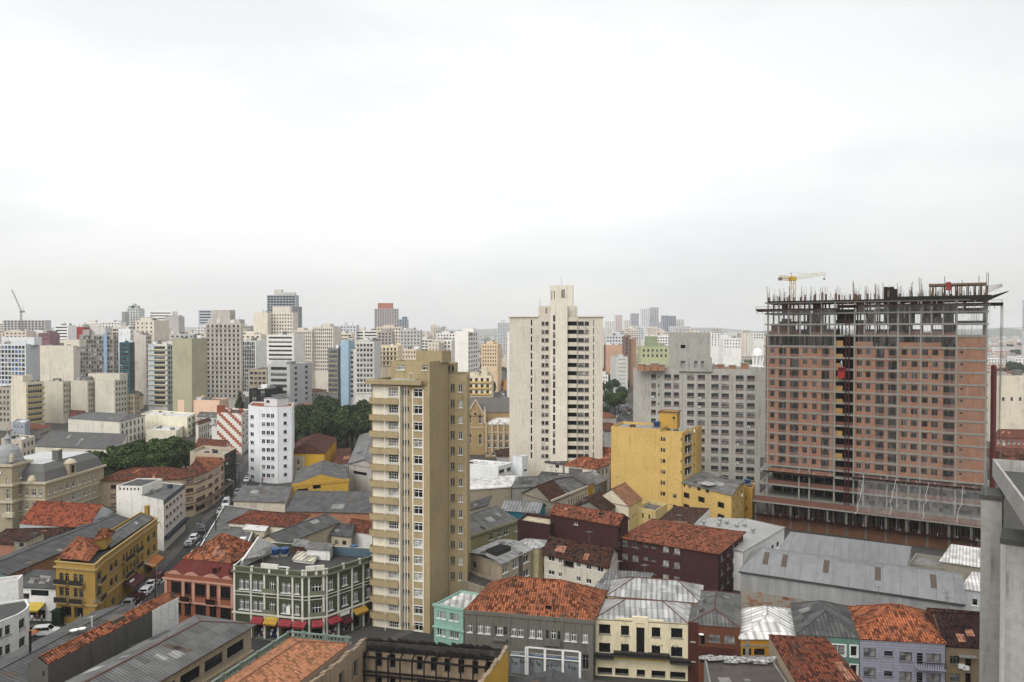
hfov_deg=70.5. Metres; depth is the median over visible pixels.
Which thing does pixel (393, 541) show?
balcony window
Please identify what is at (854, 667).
window
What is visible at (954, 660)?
window
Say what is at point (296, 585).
window
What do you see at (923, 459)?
window
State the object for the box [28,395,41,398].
window
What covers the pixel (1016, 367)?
tree
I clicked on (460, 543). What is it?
wing window
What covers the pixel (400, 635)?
pavement
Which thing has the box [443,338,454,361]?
apartment tower
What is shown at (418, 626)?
window
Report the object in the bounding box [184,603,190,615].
shop window
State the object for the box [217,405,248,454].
apartment block
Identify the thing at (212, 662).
window
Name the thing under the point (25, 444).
old block
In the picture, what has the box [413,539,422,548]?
window
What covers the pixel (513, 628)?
window
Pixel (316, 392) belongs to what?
house
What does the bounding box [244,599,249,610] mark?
window
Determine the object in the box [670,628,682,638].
window
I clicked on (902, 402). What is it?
unfinished building
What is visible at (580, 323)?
window
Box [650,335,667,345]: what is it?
apartment tower
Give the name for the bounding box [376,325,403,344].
apartment tower
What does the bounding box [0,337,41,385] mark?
apartment tower
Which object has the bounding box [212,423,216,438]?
house
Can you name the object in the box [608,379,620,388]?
tree
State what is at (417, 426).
window
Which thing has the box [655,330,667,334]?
apartment tower
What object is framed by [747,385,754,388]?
window
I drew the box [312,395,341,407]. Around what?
tree
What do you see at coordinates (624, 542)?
window
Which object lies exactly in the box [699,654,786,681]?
foreground house
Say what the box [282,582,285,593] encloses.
window
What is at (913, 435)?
window
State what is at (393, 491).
balcony window
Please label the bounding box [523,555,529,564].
window
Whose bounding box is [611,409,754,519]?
apartment block
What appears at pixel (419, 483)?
apartment tower
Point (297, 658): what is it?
tiled hall
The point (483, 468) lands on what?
workshop
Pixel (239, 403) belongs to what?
conifer
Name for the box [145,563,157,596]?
street lamp
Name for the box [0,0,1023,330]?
sky
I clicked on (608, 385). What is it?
tree
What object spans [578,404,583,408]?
window
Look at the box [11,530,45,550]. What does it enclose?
house
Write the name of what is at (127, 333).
apartment tower
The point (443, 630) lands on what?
window
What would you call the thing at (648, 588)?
house
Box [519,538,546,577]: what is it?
house
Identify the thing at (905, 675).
window
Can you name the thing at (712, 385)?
window
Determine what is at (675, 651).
window
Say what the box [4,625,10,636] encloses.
window
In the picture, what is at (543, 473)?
shed
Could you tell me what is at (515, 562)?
window
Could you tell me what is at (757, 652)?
window
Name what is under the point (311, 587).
corner building
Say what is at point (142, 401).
house
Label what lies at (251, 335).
apartment tower
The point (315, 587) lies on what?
balcony window
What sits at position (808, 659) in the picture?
foreground house
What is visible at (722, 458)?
window
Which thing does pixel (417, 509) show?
window
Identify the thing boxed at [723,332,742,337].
apartment tower
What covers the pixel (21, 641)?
window
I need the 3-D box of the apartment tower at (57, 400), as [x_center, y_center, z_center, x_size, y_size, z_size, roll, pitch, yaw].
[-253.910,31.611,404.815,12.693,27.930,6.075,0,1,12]
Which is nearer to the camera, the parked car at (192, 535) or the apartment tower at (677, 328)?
the parked car at (192, 535)
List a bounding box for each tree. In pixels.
[86,450,109,458]
[96,455,137,477]
[104,467,116,476]
[106,445,120,456]
[115,441,142,455]
[118,455,144,466]
[124,440,168,453]
[124,454,158,466]
[128,452,165,464]
[143,447,182,466]
[145,457,167,466]
[147,435,190,449]
[170,447,194,467]
[179,440,193,447]
[294,404,330,420]
[294,419,314,439]
[302,413,339,434]
[311,412,344,421]
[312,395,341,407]
[313,402,339,414]
[328,429,349,448]
[333,404,355,441]
[333,418,354,447]
[337,413,370,439]
[349,410,371,432]
[352,399,371,413]
[603,381,613,390]
[603,391,627,414]
[603,406,610,411]
[606,400,614,411]
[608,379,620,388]
[615,386,628,393]
[1005,361,1022,367]
[1007,364,1023,370]
[1010,349,1020,354]
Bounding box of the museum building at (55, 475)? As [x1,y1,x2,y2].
[0,427,106,531]
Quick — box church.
[470,397,508,456]
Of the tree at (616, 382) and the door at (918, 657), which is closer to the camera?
the door at (918, 657)
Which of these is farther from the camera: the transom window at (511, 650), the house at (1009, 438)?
the house at (1009, 438)
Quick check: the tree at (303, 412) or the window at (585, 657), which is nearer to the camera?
the window at (585, 657)
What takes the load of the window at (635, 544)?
in the apartment block at (693, 553)
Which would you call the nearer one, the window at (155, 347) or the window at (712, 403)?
the window at (712, 403)
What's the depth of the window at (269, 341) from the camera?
522.50 m
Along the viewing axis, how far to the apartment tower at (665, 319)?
2199.48 m
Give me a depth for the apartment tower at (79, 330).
659.98 m
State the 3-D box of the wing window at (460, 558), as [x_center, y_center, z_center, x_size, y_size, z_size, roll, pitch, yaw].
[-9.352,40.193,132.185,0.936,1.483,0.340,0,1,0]
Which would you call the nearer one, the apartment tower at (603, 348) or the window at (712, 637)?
the window at (712, 637)
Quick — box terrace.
[470,506,517,550]
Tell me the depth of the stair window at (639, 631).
108.07 m
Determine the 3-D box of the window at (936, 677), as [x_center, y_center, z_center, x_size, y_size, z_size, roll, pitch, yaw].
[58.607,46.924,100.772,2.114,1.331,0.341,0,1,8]
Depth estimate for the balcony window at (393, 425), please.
125.46 m
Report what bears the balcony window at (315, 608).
in the corner building at (311, 587)
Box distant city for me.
[51,330,1023,372]
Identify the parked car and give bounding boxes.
[31,624,60,637]
[122,598,137,604]
[130,592,145,602]
[139,585,154,595]
[144,579,159,585]
[151,571,164,580]
[184,539,195,545]
[189,533,199,541]
[197,526,207,532]
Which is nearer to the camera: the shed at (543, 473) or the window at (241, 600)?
the window at (241, 600)
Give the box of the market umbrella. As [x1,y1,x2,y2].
[30,629,39,634]
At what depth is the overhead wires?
147.23 m
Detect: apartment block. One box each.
[100,456,233,516]
[178,395,228,420]
[190,445,236,494]
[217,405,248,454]
[518,499,629,569]
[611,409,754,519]
[621,514,745,591]
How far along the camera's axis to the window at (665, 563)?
141.68 m
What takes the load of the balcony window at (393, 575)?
in the apartment tower at (419, 483)
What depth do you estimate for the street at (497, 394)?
588.38 m
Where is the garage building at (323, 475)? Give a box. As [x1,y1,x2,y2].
[291,460,348,497]
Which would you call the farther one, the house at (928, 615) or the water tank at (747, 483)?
the water tank at (747, 483)
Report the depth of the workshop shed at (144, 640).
99.99 m
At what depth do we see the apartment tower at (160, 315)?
899.65 m
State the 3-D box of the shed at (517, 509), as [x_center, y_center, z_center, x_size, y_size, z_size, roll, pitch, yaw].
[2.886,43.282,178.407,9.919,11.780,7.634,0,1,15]
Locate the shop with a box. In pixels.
[21,562,55,620]
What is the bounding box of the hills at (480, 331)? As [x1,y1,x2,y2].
[51,327,1021,333]
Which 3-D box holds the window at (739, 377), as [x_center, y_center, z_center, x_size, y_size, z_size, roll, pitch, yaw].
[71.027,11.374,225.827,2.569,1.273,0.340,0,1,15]
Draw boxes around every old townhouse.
[53,505,164,623]
[162,533,278,622]
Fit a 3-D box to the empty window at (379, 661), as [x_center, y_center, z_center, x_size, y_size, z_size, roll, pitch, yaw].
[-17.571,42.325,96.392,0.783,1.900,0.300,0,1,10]
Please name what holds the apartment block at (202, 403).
on the ground
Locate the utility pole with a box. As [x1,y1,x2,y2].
[149,573,160,597]
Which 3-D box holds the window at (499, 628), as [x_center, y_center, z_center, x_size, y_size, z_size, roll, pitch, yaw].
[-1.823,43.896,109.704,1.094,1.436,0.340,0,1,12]
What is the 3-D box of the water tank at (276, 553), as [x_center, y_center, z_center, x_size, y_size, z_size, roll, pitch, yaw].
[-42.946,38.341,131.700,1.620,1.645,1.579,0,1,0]
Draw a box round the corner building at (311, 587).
[231,538,371,639]
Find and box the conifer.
[234,391,245,408]
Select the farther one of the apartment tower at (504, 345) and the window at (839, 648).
the apartment tower at (504, 345)
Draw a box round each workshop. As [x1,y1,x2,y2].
[470,459,512,477]
[513,455,527,479]
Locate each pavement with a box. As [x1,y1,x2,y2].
[31,635,45,638]
[116,452,248,605]
[257,638,606,681]
[383,630,414,639]
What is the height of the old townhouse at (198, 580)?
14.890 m
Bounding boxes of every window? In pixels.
[4,321,43,329]
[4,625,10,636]
[5,644,10,655]
[6,503,9,512]
[19,468,23,478]
[19,618,25,630]
[19,636,25,647]
[28,384,41,387]
[28,389,41,392]
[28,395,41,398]
[28,401,41,404]
[28,406,41,410]
[28,412,41,415]
[28,417,41,421]
[31,590,48,595]
[56,327,66,339]
[59,587,63,596]
[73,589,77,597]
[79,589,83,598]
[81,337,118,375]
[97,571,101,583]
[97,586,102,598]
[128,309,137,324]
[150,313,170,318]
[154,346,164,348]
[154,351,164,353]
[154,356,164,358]
[154,361,164,363]
[154,366,164,368]
[155,371,164,373]
[155,376,164,378]
[155,381,164,383]
[155,386,164,388]
[155,391,164,393]
[155,396,165,398]
[155,401,165,403]
[172,581,181,594]
[178,602,181,614]
[180,666,201,681]
[183,583,191,595]
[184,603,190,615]
[195,584,205,596]
[196,477,204,483]
[196,486,204,491]
[196,495,204,502]
[196,504,204,511]
[196,604,205,615]
[200,311,210,322]
[204,652,223,674]
[208,381,239,396]
[208,585,216,598]
[210,606,216,617]
[219,587,230,599]
[221,607,230,619]
[226,639,244,660]
[238,599,243,609]
[239,579,243,589]
[244,579,248,589]
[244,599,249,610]
[252,580,257,590]
[252,600,257,611]
[258,580,262,591]
[258,601,262,611]
[268,296,294,311]
[269,337,291,338]
[269,341,291,342]
[269,345,291,346]
[269,350,291,351]
[269,354,291,355]
[269,358,291,359]
[270,581,274,589]
[270,601,274,610]
[271,367,286,369]
[271,373,286,375]
[271,378,286,381]
[272,314,291,332]
[275,384,286,387]
[281,603,285,613]
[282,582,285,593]
[285,583,290,593]
[294,583,299,594]
[294,604,299,615]
[312,584,321,590]
[312,605,321,612]
[314,365,327,369]
[328,579,333,591]
[328,599,333,611]
[342,574,347,586]
[342,594,348,606]
[353,571,358,582]
[353,591,357,602]
[354,471,366,475]
[354,660,356,676]
[357,332,375,338]
[366,567,369,578]
[366,587,369,598]
[375,309,395,329]
[377,653,381,666]
[379,333,390,343]
[388,388,397,396]
[388,405,398,413]
[388,421,397,429]
[388,438,398,446]
[388,454,398,463]
[388,471,397,479]
[388,488,398,496]
[388,505,397,512]
[388,521,398,529]
[388,538,398,546]
[388,554,398,562]
[388,588,398,595]
[389,571,398,579]
[389,621,398,628]
[390,604,398,612]
[390,654,394,667]
[397,365,404,369]
[401,332,418,347]
[413,422,421,430]
[413,439,421,447]
[413,489,422,498]
[413,506,421,514]
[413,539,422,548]
[413,573,422,581]
[413,589,422,598]
[413,622,422,631]
[414,389,422,397]
[414,406,422,414]
[414,456,422,464]
[414,472,422,481]
[414,522,422,531]
[414,556,422,564]
[415,606,422,614]
[417,656,422,669]
[422,340,431,349]
[431,657,434,670]
[441,611,445,619]
[441,629,445,637]
[445,658,449,671]
[449,613,453,621]
[450,630,453,638]
[458,432,462,439]
[458,447,462,455]
[458,479,462,486]
[458,495,462,502]
[458,526,462,533]
[458,542,462,549]
[458,557,462,565]
[458,573,462,580]
[459,463,462,470]
[459,510,462,517]
[459,659,463,672]
[467,623,472,633]
[473,661,477,674]
[477,624,482,633]
[484,625,490,634]
[496,626,502,635]
[498,323,508,342]
[502,565,508,574]
[510,650,525,656]
[511,627,516,636]
[512,560,518,569]
[518,628,523,637]
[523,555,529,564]
[523,569,529,576]
[528,652,543,658]
[529,629,534,638]
[536,629,542,639]
[545,654,561,659]
[547,556,554,562]
[547,570,553,575]
[551,631,555,638]
[564,632,569,641]
[564,655,578,661]
[570,632,576,642]
[578,321,583,325]
[578,346,583,350]
[578,371,583,375]
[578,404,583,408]
[578,429,583,433]
[582,633,587,643]
[582,654,588,670]
[598,624,610,634]
[598,643,609,652]
[620,626,629,636]
[621,644,628,650]
[622,540,627,546]
[622,553,627,559]
[631,542,638,548]
[632,555,637,561]
[636,627,644,658]
[642,309,648,326]
[651,309,657,321]
[651,627,660,637]
[652,646,659,652]
[663,546,668,552]
[663,560,668,567]
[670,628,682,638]
[670,647,682,657]
[671,327,689,331]
[674,548,679,554]
[674,562,679,569]
[698,496,704,502]
[701,635,704,644]
[708,634,720,642]
[711,375,718,378]
[711,384,718,387]
[711,393,718,396]
[711,402,718,405]
[711,411,718,415]
[711,420,718,424]
[711,429,718,433]
[711,438,718,442]
[718,502,723,507]
[721,402,728,406]
[721,430,728,433]
[721,439,728,442]
[721,448,728,451]
[721,457,728,460]
[721,466,728,469]
[721,475,753,480]
[722,393,728,397]
[723,635,735,644]
[735,385,743,388]
[735,394,743,397]
[735,448,742,452]
[735,458,742,461]
[735,467,742,470]
[736,375,743,379]
[736,403,743,406]
[736,430,743,434]
[736,439,743,443]
[742,648,751,655]
[746,421,754,425]
[746,431,754,434]
[747,376,754,379]
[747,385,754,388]
[747,394,754,397]
[747,403,754,406]
[747,412,754,416]
[747,440,754,443]
[747,458,754,462]
[747,467,754,471]
[753,649,765,655]
[833,645,845,656]
[850,646,857,657]
[851,665,856,673]
[863,648,876,658]
[863,667,876,677]
[883,651,893,656]
[883,671,893,677]
[898,671,912,681]
[899,652,912,661]
[901,385,906,389]
[902,361,906,366]
[911,373,916,378]
[911,432,916,437]
[921,457,926,461]
[922,374,927,378]
[922,386,927,390]
[926,653,940,662]
[926,673,939,681]
[931,434,936,438]
[931,446,936,450]
[932,362,937,366]
[932,386,937,390]
[949,656,959,665]
[950,673,959,681]
[971,599,978,606]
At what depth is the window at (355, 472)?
232.51 m
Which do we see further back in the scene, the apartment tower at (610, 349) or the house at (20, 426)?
the apartment tower at (610, 349)
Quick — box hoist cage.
[838,361,844,377]
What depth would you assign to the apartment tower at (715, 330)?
1467.09 m
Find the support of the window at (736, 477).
in the office block at (720, 403)
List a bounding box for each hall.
[19,495,115,527]
[35,431,127,452]
[211,631,351,681]
[253,513,340,542]
[294,433,336,466]
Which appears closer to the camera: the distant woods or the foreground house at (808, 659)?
the foreground house at (808, 659)
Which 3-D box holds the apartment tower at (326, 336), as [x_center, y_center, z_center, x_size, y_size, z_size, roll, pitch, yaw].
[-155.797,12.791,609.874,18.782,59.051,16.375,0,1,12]
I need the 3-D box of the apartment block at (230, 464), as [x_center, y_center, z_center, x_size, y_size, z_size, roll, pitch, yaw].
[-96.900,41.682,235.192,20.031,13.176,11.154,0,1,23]
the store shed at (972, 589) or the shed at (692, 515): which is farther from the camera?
the shed at (692, 515)
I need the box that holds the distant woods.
[478,335,1023,387]
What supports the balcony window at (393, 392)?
in the apartment tower at (419, 483)
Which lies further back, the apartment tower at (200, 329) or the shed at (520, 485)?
the apartment tower at (200, 329)
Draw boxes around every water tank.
[270,547,280,557]
[280,547,289,556]
[653,421,660,427]
[744,479,750,485]
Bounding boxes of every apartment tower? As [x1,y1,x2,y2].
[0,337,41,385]
[0,382,10,430]
[3,320,50,331]
[4,326,34,336]
[11,375,44,428]
[34,325,48,336]
[38,331,59,364]
[40,340,86,408]
[44,375,70,422]
[54,322,76,339]
[72,376,94,411]
[77,325,89,339]
[79,327,118,379]
[85,320,101,328]
[88,373,127,413]
[102,320,125,326]
[112,325,134,341]
[118,326,134,372]
[119,340,134,393]
[122,312,128,324]
[127,303,144,326]
[127,387,141,413]
[135,315,168,341]
[135,331,151,404]
[148,336,172,410]
[149,311,177,319]
[165,315,184,333]
[169,332,192,340]
[172,334,207,412]
[197,322,204,333]
[198,310,211,325]
[205,310,244,407]
[243,326,252,330]
[243,332,266,339]
[243,338,266,395]
[248,394,293,483]
[249,361,268,388]
[249,384,282,403]
[253,310,270,334]
[267,289,298,311]
[267,331,304,366]
[268,361,311,404]
[269,306,297,334]
[294,306,301,327]
[294,328,313,388]
[312,324,341,391]
[328,344,340,401]
[340,322,358,340]
[341,333,353,406]
[342,329,354,343]
[350,344,354,404]
[355,336,380,404]
[357,327,375,340]
[365,350,469,633]
[374,303,398,329]
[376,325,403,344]
[377,329,394,344]
[381,343,402,377]
[399,317,408,327]
[400,328,421,350]
[403,344,419,359]
[422,337,433,350]
[428,338,442,349]
[430,324,435,338]
[433,327,442,339]
[437,331,454,338]
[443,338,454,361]
[455,328,477,371]
[470,366,492,396]
[481,341,501,391]
[498,320,508,348]
[502,358,506,367]
[503,336,506,357]
[507,277,603,475]
[507,332,508,396]
[603,333,611,367]
[603,371,608,393]
[604,328,612,334]
[604,332,623,344]
[604,340,621,373]
[605,321,614,331]
[610,353,627,392]
[615,315,621,329]
[622,334,630,379]
[623,320,629,329]
[625,328,638,352]
[629,334,637,386]
[630,313,638,325]
[634,325,643,344]
[638,336,668,365]
[640,309,648,326]
[644,327,651,339]
[648,326,661,335]
[649,307,658,326]
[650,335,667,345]
[651,322,662,329]
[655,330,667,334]
[661,315,668,334]
[669,316,675,325]
[669,326,690,331]
[676,319,683,325]
[710,328,720,332]
[710,333,720,364]
[718,336,740,365]
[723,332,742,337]
[737,331,749,337]
[741,333,748,354]
[746,337,748,354]
[749,333,763,364]
[979,459,1023,681]
[1022,300,1023,357]
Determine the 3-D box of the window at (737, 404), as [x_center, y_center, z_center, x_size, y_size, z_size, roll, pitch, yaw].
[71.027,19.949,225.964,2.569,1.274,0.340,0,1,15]
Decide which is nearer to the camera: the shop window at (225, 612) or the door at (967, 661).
the door at (967, 661)
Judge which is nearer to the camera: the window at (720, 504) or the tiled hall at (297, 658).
the tiled hall at (297, 658)
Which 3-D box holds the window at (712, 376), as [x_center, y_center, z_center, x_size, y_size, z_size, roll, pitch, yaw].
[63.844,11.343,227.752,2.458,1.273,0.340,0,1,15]
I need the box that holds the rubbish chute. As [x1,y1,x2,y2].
[990,365,996,487]
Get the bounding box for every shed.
[127,619,176,648]
[232,485,291,511]
[333,447,350,474]
[470,475,515,507]
[501,499,546,518]
[510,466,564,500]
[538,471,571,475]
[595,560,653,597]
[659,504,709,524]
[911,553,941,570]
[939,540,980,581]
[963,572,979,610]
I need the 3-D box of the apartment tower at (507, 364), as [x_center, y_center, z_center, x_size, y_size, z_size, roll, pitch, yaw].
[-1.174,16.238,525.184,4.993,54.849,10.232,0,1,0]
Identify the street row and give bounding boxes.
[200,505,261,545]
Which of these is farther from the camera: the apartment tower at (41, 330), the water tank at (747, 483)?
the apartment tower at (41, 330)
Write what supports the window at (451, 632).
in the shop house at (449, 622)
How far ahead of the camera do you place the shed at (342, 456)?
265.29 m
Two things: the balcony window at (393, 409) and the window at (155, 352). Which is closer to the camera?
the balcony window at (393, 409)
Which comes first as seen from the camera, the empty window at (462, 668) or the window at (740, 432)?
the empty window at (462, 668)
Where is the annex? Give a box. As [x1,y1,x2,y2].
[460,570,498,592]
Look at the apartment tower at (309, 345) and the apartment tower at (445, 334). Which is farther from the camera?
the apartment tower at (445, 334)
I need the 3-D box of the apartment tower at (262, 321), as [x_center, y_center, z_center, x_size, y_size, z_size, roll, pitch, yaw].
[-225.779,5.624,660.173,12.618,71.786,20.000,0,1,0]
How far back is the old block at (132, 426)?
332.97 m
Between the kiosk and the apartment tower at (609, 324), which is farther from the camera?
the apartment tower at (609, 324)
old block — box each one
[1,434,34,455]
[68,412,144,442]
[141,410,195,436]
[146,424,182,441]
[195,417,210,441]
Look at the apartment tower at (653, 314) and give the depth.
2349.03 m
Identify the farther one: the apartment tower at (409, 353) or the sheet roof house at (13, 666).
the apartment tower at (409, 353)
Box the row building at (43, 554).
[0,514,128,576]
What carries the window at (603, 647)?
in the shop house at (643, 638)
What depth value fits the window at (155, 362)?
433.54 m
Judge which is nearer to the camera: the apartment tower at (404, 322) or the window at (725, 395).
the window at (725, 395)
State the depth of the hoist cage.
185.60 m
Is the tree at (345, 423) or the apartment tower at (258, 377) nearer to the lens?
the tree at (345, 423)
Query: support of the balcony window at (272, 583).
in the corner building at (311, 587)
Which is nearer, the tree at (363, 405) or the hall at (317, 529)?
the hall at (317, 529)
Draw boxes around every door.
[917,653,921,663]
[917,672,921,681]
[965,658,970,665]
[965,673,970,681]
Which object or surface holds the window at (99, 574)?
in the old townhouse at (106, 567)
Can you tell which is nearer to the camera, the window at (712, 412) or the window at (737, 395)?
the window at (737, 395)
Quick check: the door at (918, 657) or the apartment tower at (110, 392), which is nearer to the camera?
the door at (918, 657)
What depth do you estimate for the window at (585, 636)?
107.21 m
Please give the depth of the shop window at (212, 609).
124.82 m
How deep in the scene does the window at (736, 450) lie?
226.35 m
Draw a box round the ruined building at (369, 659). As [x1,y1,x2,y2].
[309,637,507,681]
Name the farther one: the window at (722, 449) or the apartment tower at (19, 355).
the apartment tower at (19, 355)
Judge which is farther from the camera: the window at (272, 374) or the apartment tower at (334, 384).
the apartment tower at (334, 384)
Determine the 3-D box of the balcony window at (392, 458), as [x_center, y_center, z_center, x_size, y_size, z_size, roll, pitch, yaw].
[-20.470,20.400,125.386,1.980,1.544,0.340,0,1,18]
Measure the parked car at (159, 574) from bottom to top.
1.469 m
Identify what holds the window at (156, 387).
in the apartment tower at (160, 394)
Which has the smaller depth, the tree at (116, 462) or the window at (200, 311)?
the tree at (116, 462)
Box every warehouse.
[348,432,371,491]
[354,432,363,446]
[739,547,965,609]
[779,532,911,566]
[987,366,1023,441]
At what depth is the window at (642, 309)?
2299.48 m
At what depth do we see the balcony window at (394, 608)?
125.92 m
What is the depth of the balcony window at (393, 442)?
125.49 m
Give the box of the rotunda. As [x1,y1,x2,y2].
[749,348,765,456]
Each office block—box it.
[116,478,162,517]
[141,482,188,550]
[633,330,760,494]
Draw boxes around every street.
[29,620,515,681]
[134,460,258,605]
[397,630,433,641]
[493,377,506,396]
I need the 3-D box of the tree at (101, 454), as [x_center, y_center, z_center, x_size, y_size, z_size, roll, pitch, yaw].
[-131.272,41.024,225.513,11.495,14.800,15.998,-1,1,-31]
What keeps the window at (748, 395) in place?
in the office block at (720, 403)
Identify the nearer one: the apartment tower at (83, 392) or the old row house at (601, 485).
the old row house at (601, 485)
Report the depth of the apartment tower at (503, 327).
1477.93 m
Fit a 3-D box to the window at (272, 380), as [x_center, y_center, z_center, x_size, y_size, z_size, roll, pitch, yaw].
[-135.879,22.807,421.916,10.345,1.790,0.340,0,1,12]
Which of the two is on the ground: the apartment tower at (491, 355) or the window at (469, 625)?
the apartment tower at (491, 355)
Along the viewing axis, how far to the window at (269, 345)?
522.56 m
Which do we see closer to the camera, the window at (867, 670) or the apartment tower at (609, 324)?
the window at (867, 670)
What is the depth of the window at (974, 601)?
118.70 m
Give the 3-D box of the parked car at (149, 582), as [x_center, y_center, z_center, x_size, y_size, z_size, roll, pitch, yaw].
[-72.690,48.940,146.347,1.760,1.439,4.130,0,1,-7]
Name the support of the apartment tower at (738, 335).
on the ground
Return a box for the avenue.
[603,403,632,421]
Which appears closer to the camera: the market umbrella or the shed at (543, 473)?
the market umbrella
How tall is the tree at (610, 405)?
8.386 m
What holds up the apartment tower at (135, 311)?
on the ground
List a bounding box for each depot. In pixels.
[285,490,371,523]
[696,517,785,590]
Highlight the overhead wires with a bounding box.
[140,461,243,604]
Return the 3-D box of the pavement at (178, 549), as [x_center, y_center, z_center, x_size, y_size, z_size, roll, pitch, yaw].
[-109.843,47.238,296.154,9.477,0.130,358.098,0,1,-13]
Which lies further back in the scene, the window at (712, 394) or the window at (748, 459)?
the window at (712, 394)
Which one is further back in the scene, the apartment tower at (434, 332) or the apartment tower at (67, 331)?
the apartment tower at (434, 332)
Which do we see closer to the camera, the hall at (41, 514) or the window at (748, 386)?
the hall at (41, 514)
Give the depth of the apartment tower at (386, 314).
1099.72 m
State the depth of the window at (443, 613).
116.66 m
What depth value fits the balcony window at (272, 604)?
121.36 m
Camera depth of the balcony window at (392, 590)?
125.86 m
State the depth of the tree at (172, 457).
234.51 m
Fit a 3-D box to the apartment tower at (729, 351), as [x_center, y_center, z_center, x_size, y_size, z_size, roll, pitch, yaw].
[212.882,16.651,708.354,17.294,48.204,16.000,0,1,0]
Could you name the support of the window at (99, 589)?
in the old townhouse at (106, 567)
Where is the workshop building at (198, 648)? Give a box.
[65,614,257,681]
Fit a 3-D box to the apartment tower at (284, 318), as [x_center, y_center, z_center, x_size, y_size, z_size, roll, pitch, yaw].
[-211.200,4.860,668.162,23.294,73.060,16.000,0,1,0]
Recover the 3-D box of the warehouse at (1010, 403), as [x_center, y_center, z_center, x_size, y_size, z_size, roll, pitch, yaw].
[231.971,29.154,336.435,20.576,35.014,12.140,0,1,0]
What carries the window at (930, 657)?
in the shop house at (901, 643)
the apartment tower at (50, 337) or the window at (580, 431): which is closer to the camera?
the window at (580, 431)
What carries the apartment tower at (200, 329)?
on the ground
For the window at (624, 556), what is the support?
in the apartment block at (693, 553)
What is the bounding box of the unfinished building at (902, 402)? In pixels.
[753,273,1008,549]
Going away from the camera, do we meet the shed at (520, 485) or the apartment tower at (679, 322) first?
the shed at (520, 485)
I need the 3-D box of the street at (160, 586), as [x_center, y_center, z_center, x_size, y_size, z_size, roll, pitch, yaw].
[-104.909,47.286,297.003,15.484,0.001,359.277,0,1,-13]
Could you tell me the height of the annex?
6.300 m
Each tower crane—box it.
[11,290,24,328]
[778,271,824,320]
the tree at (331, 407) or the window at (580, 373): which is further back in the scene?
the tree at (331, 407)
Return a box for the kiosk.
[50,608,66,624]
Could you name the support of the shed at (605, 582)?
on the ground
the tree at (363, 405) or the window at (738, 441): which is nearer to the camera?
the window at (738, 441)
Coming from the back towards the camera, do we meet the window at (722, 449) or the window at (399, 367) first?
the window at (722, 449)
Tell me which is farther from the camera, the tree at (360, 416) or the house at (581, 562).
the tree at (360, 416)
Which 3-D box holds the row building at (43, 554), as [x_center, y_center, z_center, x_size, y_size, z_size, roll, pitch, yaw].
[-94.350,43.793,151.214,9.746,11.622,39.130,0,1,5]
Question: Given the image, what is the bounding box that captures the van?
[221,497,230,506]
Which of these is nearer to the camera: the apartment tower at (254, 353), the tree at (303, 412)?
the tree at (303, 412)
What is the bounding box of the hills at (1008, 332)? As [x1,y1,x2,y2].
[753,327,1021,337]
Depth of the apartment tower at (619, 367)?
590.29 m
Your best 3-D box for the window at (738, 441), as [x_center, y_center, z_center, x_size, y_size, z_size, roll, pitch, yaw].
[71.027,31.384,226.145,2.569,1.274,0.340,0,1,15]
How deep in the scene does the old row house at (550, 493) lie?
186.43 m
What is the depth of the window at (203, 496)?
205.84 m
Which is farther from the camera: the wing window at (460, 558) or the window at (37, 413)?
the window at (37, 413)
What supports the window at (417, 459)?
in the apartment tower at (419, 483)
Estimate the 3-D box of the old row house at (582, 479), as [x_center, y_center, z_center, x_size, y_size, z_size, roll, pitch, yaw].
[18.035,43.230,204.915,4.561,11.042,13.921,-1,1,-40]
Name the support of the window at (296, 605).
in the corner building at (311, 587)
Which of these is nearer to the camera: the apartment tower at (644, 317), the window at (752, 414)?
the window at (752, 414)
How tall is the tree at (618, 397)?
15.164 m
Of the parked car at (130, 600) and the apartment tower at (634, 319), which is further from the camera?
the apartment tower at (634, 319)
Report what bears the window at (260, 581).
in the corner building at (311, 587)
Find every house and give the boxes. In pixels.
[0,532,22,556]
[0,575,22,602]
[0,599,29,658]
[0,599,137,681]
[2,527,76,538]
[10,424,51,438]
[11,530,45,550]
[12,419,29,434]
[28,591,178,681]
[68,404,85,416]
[131,393,143,409]
[195,438,229,448]
[197,407,216,434]
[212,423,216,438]
[227,510,310,533]
[242,524,268,542]
[294,456,304,477]
[312,388,326,396]
[330,523,354,546]
[349,512,371,547]
[432,590,478,644]
[463,562,607,680]
[469,539,533,578]
[470,495,491,512]
[495,448,508,461]
[503,377,506,390]
[513,668,589,681]
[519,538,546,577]
[521,479,568,515]
[541,531,620,586]
[544,460,567,472]
[555,477,588,504]
[557,473,594,495]
[564,456,610,490]
[574,482,614,511]
[576,471,608,492]
[594,588,690,680]
[599,447,610,488]
[602,476,642,531]
[603,412,616,423]
[603,422,614,426]
[603,426,610,446]
[606,564,703,603]
[638,500,666,525]
[687,590,740,681]
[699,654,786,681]
[738,606,795,656]
[768,634,862,681]
[790,600,859,677]
[847,586,946,681]
[924,597,979,627]
[931,591,979,681]
[986,442,1023,460]
[996,429,1023,447]
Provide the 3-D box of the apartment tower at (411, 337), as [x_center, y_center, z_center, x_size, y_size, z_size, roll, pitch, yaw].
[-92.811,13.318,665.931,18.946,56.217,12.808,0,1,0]
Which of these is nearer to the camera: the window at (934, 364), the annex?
the annex
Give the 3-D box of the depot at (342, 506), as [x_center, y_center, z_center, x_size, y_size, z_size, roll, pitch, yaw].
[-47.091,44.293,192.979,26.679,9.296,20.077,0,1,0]
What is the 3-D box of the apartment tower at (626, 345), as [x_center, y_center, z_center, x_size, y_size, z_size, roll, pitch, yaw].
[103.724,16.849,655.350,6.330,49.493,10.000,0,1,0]
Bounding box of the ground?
[0,334,1023,681]
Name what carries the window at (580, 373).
in the apartment tower at (556, 380)

